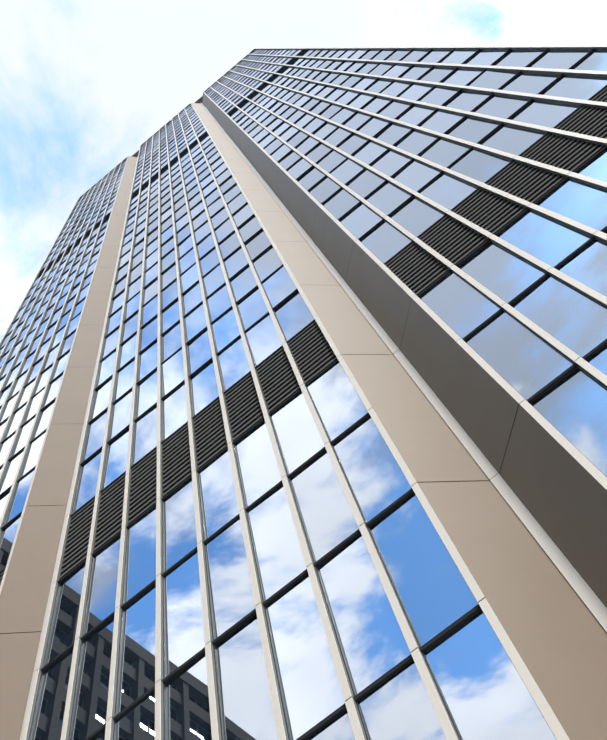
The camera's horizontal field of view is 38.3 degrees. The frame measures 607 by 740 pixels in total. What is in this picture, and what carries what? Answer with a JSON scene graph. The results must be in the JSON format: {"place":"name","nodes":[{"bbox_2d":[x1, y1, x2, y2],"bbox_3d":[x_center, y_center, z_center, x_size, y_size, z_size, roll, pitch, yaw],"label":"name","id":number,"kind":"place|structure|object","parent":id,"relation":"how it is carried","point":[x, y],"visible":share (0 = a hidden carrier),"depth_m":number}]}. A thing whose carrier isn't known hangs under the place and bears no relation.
{"place":"outdoors","nodes":[
{"label":"outdoors","id":0,"kind":"place"},
{"bbox_2d":[0,0,606,340],"label":"sky","id":1,"kind":"structure","parent":0,"point":[84,84]},
{"label":"ground","id":2,"kind":"structure","parent":0,"visible":0},
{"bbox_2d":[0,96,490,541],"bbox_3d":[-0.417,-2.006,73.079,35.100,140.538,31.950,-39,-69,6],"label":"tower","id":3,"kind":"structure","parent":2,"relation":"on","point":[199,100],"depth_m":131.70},
{"bbox_2d":[37,50,306,277],"bbox_3d":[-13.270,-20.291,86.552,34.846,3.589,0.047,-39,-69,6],"label":"tower plant room glass","id":4,"kind":"object","parent":3,"relation":"attached to","point":[283,68],"visible":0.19,"depth_m":86.67},
{"bbox_2d":[0,49,606,739],"bbox_3d":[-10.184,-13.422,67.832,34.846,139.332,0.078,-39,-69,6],"label":"window panes","id":5,"kind":"object","parent":3,"relation":"attached to","point":[482,685],"visible":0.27,"depth_m":20.86},
{"bbox_2d":[0,93,606,739],"bbox_3d":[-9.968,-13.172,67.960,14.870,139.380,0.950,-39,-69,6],"label":"columns","id":6,"kind":"structure","parent":3,"relation":"attached to","point":[554,629],"depth_m":19.27},
{"bbox_2d":[0,44,606,739],"bbox_3d":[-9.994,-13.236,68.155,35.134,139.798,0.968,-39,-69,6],"label":"vertical mullions","id":7,"kind":"object","parent":3,"relation":"attached to","point":[582,588],"visible":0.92,"depth_m":21.75},
{"bbox_2d":[0,48,606,739],"bbox_3d":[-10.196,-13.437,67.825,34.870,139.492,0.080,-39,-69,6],"label":"horizontal mullions","id":8,"kind":"object","parent":3,"relation":"attached to","point":[424,648],"visible":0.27,"depth_m":30.00},
{"bbox_2d":[0,47,606,739],"bbox_3d":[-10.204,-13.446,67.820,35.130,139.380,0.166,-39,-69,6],"label":"tower mullion fins","id":9,"kind":"object","parent":3,"relation":"attached to","point":[222,391],"visible":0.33,"depth_m":27.40},
{"bbox_2d":[0,49,606,739],"bbox_3d":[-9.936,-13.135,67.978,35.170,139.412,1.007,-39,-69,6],"label":"joints","id":10,"kind":"object","parent":3,"relation":"attached to","point":[262,387],"visible":0.08,"depth_m":24.76},
{"bbox_2d":[0,87,606,584],"bbox_3d":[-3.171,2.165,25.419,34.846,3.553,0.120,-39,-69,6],"label":"ventilation louvers","id":11,"kind":"object","parent":3,"relation":"attached to","point":[414,267],"visible":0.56,"depth_m":24.77}
]}

